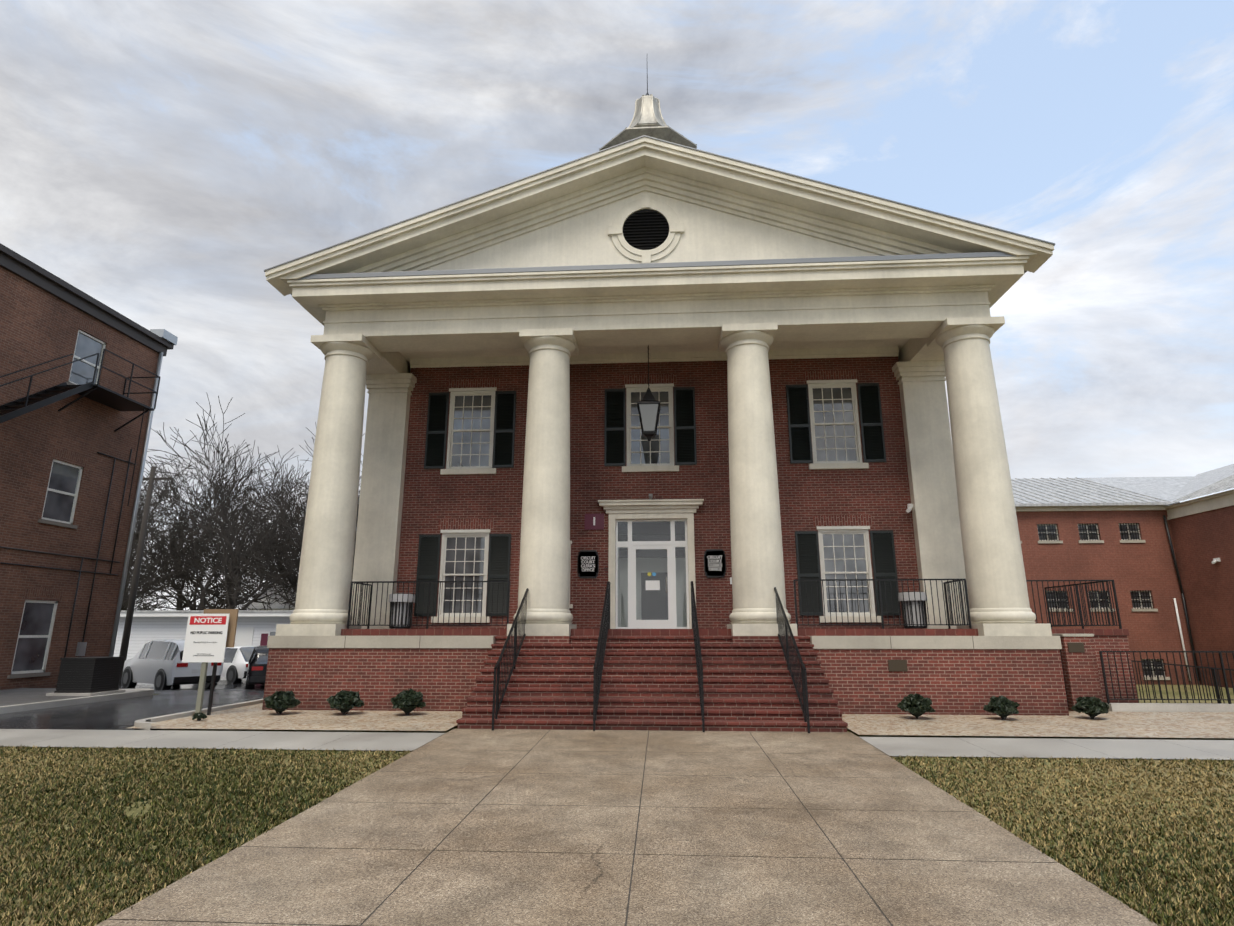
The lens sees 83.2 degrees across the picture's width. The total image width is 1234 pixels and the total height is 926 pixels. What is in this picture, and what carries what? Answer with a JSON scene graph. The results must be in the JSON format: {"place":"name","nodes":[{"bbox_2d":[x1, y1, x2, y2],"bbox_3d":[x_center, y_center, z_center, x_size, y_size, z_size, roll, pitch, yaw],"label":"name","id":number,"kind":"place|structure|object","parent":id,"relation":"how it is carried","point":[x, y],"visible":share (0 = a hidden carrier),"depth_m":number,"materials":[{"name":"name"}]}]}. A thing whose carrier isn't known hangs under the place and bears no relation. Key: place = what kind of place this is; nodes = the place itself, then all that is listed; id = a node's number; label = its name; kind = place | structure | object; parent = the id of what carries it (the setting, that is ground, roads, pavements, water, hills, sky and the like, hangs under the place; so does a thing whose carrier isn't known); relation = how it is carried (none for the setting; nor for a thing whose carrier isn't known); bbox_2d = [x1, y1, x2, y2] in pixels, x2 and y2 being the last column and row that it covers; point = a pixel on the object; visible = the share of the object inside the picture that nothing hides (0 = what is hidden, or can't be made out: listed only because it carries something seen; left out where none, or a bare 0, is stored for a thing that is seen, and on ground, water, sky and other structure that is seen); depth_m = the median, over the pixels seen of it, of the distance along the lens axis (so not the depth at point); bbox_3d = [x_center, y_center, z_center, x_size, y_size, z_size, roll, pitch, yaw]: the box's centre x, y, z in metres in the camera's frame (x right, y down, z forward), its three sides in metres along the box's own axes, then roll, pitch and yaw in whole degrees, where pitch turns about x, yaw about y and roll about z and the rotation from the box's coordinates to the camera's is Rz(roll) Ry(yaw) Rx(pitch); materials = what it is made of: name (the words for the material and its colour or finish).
{"place":"outdoors","nodes":[
{"label":"outdoors","id":0,"kind":"place"},
{"bbox_2d":[0,677,264,729],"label":"asphalt driveway","id":1,"kind":"structure","parent":0,"point":[122,714],"depth_m":14.72,"materials":[{"name":"grey asphalt"}]},
{"bbox_2d":[221,646,256,683],"bbox_3d":[-17.203,9.091,31.390,4.535,1.549,1.898,-9,-16,33],"label":"white car","id":2,"kind":"object","parent":1,"relation":"on","point":[235,664],"visible":0.48,"depth_m":30.00,"materials":[{"name":"white paint"}]},
{"bbox_2d":[0,685,1233,925],"bbox_3d":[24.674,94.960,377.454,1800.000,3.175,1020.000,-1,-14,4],"label":"lawn","id":3,"kind":"structure","parent":0,"point":[936,775],"depth_m":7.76,"materials":[{"name":"green plant"}]},
{"bbox_2d":[0,688,153,713],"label":"kerb island","id":4,"kind":"structure","parent":3,"relation":"on","point":[19,700],"depth_m":16.05,"materials":[{"name":"concrete"}]},
{"bbox_2d":[46,657,125,695],"bbox_3d":[-12.899,5.201,16.997,1.100,0.860,1.100,-1,-14,4],"label":"ac condenser","id":5,"kind":"object","parent":4,"relation":"on","point":[86,676],"visible":1,"depth_m":16.64,"materials":[{"name":"grey metal"}]},
{"bbox_2d":[0,243,173,689],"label":"brown building walls","id":6,"kind":"structure","parent":3,"relation":"on","point":[45,315],"depth_m":20.06,"materials":[{"name":"brown brick"}]},
{"bbox_2d":[7,329,105,678],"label":"windows","id":7,"kind":"structure","parent":6,"relation":"in","point":[34,639],"depth_m":19.83,"materials":[{"name":"glass"}]},
{"bbox_2d":[0,349,160,505],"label":"fire escape","id":8,"kind":"object","parent":6,"relation":"attached to","point":[97,392],"visible":1,"depth_m":19.98,"materials":[{"name":"black metal"}]},
{"bbox_2d":[0,329,177,657],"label":"pipes","id":9,"kind":"object","parent":6,"relation":"attached to","point":[166,335],"visible":0.79,"depth_m":22.10,"materials":[{"name":"black metal"}]},
{"bbox_2d":[119,466,172,677],"bbox_3d":[-23.696,5.439,34.253,2.200,10.800,0.320,-1,-14,4],"label":"utility pole","id":10,"kind":"object","parent":3,"relation":"on","point":[130,608],"visible":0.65,"depth_m":34.21,"materials":[{"name":"grey wood"}]},
{"bbox_2d":[134,699,262,729],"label":"curb","id":11,"kind":"structure","parent":3,"relation":"on","point":[143,724],"depth_m":13.09,"materials":[{"name":"concrete"}]},
{"bbox_2d":[113,610,293,659],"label":"white shop building","id":12,"kind":"structure","parent":3,"relation":"on","point":[256,628],"depth_m":40.38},
{"bbox_2d":[182,609,238,714],"bbox_3d":[-8.037,4.054,13.610,0.940,2.350,0.189,-1,-14,4],"label":"notice sign","id":13,"kind":"object","parent":3,"relation":"on","point":[227,626],"visible":0.9,"depth_m":13.66,"materials":[{"name":"white metal"}]},
{"bbox_2d":[190,631,222,633],"bbox_3d":[-8.092,3.345,13.691,0.652,0.056,0.004,-1,-14,4],"label":"sign lettering","id":14,"kind":"object","parent":13,"relation":"attached to","point":[211,632],"visible":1,"depth_m":13.69,"materials":[{"name":"black paint"}]},
{"bbox_2d":[194,618,221,622],"bbox_3d":[-8.089,3.113,13.743,0.562,0.102,0.004,-1,-14,4],"label":"sign lettering","id":15,"kind":"object","parent":13,"relation":"attached to","point":[198,621],"visible":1,"depth_m":13.74},
{"bbox_2d":[121,394,364,609],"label":"bare trees","id":16,"kind":"object","parent":3,"relation":"on","point":[186,563],"visible":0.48,"depth_m":58.61,"materials":[{"name":"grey plant"}]},
{"bbox_2d":[247,584,295,609],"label":"houses","id":17,"kind":"structure","parent":3,"relation":"on","point":[276,605],"depth_m":63.16,"materials":[{"name":"white"}]},
{"bbox_2d":[0,729,1233,759],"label":"sidewalk","id":18,"kind":"structure","parent":3,"relation":"on","point":[995,747],"depth_m":10.41,"materials":[{"name":"concrete"}]},
{"bbox_2d":[456,636,847,731],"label":"brick stairs","id":19,"kind":"structure","parent":3,"relation":"on","point":[649,683],"depth_m":12.62,"materials":[{"name":"red brick"}]},
{"bbox_2d":[347,579,971,732],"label":"iron railings","id":20,"kind":"object","parent":19,"relation":"on","point":[782,622],"visible":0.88,"depth_m":14.35,"materials":[{"name":"black metal"}]},
{"bbox_2d":[262,629,1068,715],"bbox_3d":[0.787,5.571,15.423,16.164,3.662,3.334,-1,-14,4],"label":"brick podium","id":21,"kind":"object","parent":3,"relation":"on","point":[960,672],"visible":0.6,"depth_m":14.13,"materials":[{"name":"brick"}]},
{"bbox_2d":[388,593,414,627],"bbox_3d":[-5.262,3.610,16.932,0.630,0.820,0.620,-1,-14,4],"label":"litter bin","id":22,"kind":"object","parent":21,"relation":"on","point":[403,608],"visible":0.85,"depth_m":16.74,"materials":[{"name":"grey metal"}]},
{"bbox_2d":[395,356,921,628],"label":"brick wall","id":23,"kind":"structure","parent":21,"relation":"on","point":[875,496],"depth_m":18.08,"materials":[{"name":"red brick"}]},
{"bbox_2d":[598,499,703,628],"bbox_3d":[0.870,2.535,17.505,2.700,3.220,0.350,-1,-14,4],"label":"door surround","id":24,"kind":"object","parent":23,"relation":"attached to","point":[651,509],"visible":0.81,"depth_m":17.73,"materials":[{"name":"white wood"}]},
{"bbox_2d":[615,519,689,628],"bbox_3d":[0.879,2.793,17.591,1.840,2.760,0.122,-1,-14,4],"label":"aluminium door","id":25,"kind":"structure","parent":24,"relation":"in","point":[671,566],"depth_m":17.59,"materials":[{"name":"white metal"}]},
{"bbox_2d":[645,572,659,589],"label":"door signs","id":26,"kind":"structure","parent":25,"relation":"attached to","point":[652,584],"depth_m":17.53,"materials":[{"name":"white paper"}]},
{"bbox_2d":[431,463,880,622],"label":"window sills","id":27,"kind":"structure","parent":23,"relation":"attached to","point":[675,468],"depth_m":17.78,"materials":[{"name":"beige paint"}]},
{"bbox_2d":[437,379,875,616],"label":"window frames","id":28,"kind":"structure","parent":23,"relation":"attached to","point":[668,388],"depth_m":18.13,"materials":[{"name":"white wood"}]},
{"bbox_2d":[443,388,868,612],"bbox_3d":[0.882,0.911,18.084,10.890,6.030,0.110,-1,-14,4],"label":"window glass","id":29,"kind":"object","parent":28,"relation":"in","point":[660,458],"visible":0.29,"depth_m":18.12,"materials":[{"name":"glass"}]},
{"bbox_2d":[414,383,900,615],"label":"shutters","id":30,"kind":"object","parent":23,"relation":"attached to","point":[882,541],"visible":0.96,"depth_m":18.05,"materials":[{"name":"black wood"}]},
{"bbox_2d":[350,361,968,628],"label":"pilasters","id":31,"kind":"object","parent":23,"relation":"attached to","point":[932,484],"visible":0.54,"depth_m":17.77,"materials":[{"name":"beige paint"}]},
{"bbox_2d":[577,494,912,670],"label":"wall plaques","id":32,"kind":"object","parent":23,"relation":"attached to","point":[897,665],"depth_m":17.55,"materials":[{"name":"black metal"}]},
{"bbox_2d":[581,556,595,570],"bbox_3d":[-0.733,2.561,17.628,0.382,0.379,0.004,-1,-14,4],"label":"notice board text","id":33,"kind":"object","parent":32,"relation":"attached to","point":[590,565],"visible":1,"depth_m":17.63},
{"bbox_2d":[707,556,721,570],"bbox_3d":[2.460,2.512,17.429,0.382,0.379,0.004,-1,-14,4],"label":"notice board text","id":34,"kind":"object","parent":32,"relation":"attached to","point":[717,561],"visible":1,"depth_m":17.43},
{"bbox_2d":[275,316,1051,635],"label":"portico columns","id":35,"kind":"structure","parent":21,"relation":"on","point":[998,598],"depth_m":15.22,"materials":[{"name":"beige paint"}]},
{"bbox_2d":[898,592,927,627],"bbox_3d":[6.913,3.426,16.174,0.630,0.820,0.620,-1,-14,4],"label":"litter bin","id":36,"kind":"object","parent":21,"relation":"on","point":[912,606],"visible":0.92,"depth_m":15.98,"materials":[{"name":"black metal"}]},
{"bbox_2d":[128,703,1233,737],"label":"gravel bed","id":37,"kind":"object","parent":3,"relation":"on","point":[1158,724],"visible":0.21,"depth_m":12.24,"materials":[{"name":"beige gravel"}]},
{"bbox_2d":[192,688,1109,720],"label":"shrubs","id":38,"kind":"object","parent":37,"relation":"on","point":[407,702],"visible":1,"depth_m":13.07,"materials":[{"name":"green plant"}]},
{"bbox_2d":[1051,629,1137,710],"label":"brick wall","id":39,"kind":"structure","parent":3,"relation":"on","point":[1083,674],"depth_m":14.78,"materials":[{"name":"red brick"}]},
{"bbox_2d":[1015,489,1233,687],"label":"jail walls","id":40,"kind":"structure","parent":3,"relation":"on","point":[1201,530],"depth_m":30.04,"materials":[{"name":"red brick"}]},
{"bbox_2d":[1037,523,1165,676],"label":"windows","id":41,"kind":"structure","parent":40,"relation":"in","point":[1128,531],"depth_m":30.69,"materials":[{"name":"black glass"}]},
{"bbox_2d":[1011,464,1233,506],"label":"roof","id":42,"kind":"structure","parent":40,"relation":"on","point":[1107,491],"depth_m":33.25,"materials":[{"name":"grey metal"}]},
{"bbox_2d":[1163,515,1220,680],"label":"jail pipes","id":43,"kind":"object","parent":40,"relation":"attached to","point":[1215,560],"visible":0.9,"depth_m":29.68,"materials":[{"name":"white metal"}]},
{"bbox_2d":[1026,580,1233,705],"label":"iron fence","id":44,"kind":"object","parent":3,"relation":"on","point":[1075,647],"visible":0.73,"depth_m":15.35,"materials":[{"name":"black metal"}]},
{"bbox_2d":[1108,703,1233,711],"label":"low concrete wall","id":45,"kind":"structure","parent":3,"relation":"on","point":[1163,707],"depth_m":14.05,"materials":[{"name":"concrete"}]},
{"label":"block walls","id":46,"kind":"object","parent":3,"relation":"on","visible":0},
{"bbox_2d":[287,252,1029,373],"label":"entablature","id":47,"kind":"structure","parent":46,"relation":"on","point":[916,300],"depth_m":16.00,"materials":[{"name":"beige paint"}]},
{"bbox_2d":[400,339,908,367],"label":"porch ceiling","id":48,"kind":"structure","parent":47,"relation":"attached to","point":[692,352],"depth_m":18.71,"materials":[{"name":"beige paint"}]},
{"bbox_2d":[637,345,659,440],"bbox_3d":[0.784,-1.916,17.205,0.566,2.850,0.566,-1,-14,4],"label":"hanging lantern","id":49,"kind":"object","parent":48,"relation":"hanging from","point":[648,406],"visible":0.92,"depth_m":16.81,"materials":[{"name":"black metal"}]},
{"bbox_2d":[264,135,1054,295],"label":"pediment","id":50,"kind":"structure","parent":47,"relation":"on","point":[709,206],"depth_m":16.34,"materials":[{"name":"beige paint"}]},
{"bbox_2d":[623,209,668,249],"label":"vent louvres","id":51,"kind":"object","parent":50,"relation":"attached to","point":[646,229],"visible":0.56,"depth_m":16.61,"materials":[{"name":"black metal"}]},
{"bbox_3d":[1.677,-2.320,31.645,17.660,3.170,32.470,-1,-14,4],"label":"roof","id":52,"kind":"object","parent":46,"relation":"on","visible":0},
{"bbox_2d":[599,74,696,150],"bbox_3d":[1.085,-9.750,23.934,3.306,10.450,3.306,-1,-14,4],"label":"cupola","id":53,"kind":"object","parent":52,"relation":"on","point":[647,119],"visible":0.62,"depth_m":23.31,"materials":[{"name":"metal"}]},
{"bbox_2d":[0,0,1233,609],"label":"sky","id":54,"kind":"structure","parent":0,"point":[158,157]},
{"bbox_2d":[96,729,1157,925],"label":"walkway path","id":55,"kind":"structure","parent":0,"point":[489,827],"depth_m":5.71,"materials":[{"name":"concrete"}]},
{"bbox_2d":[618,521,686,626],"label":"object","id":56,"kind":"structure","parent":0,"point":[648,603],"depth_m":25.09,"materials":[{"name":"glass"}]}
]}

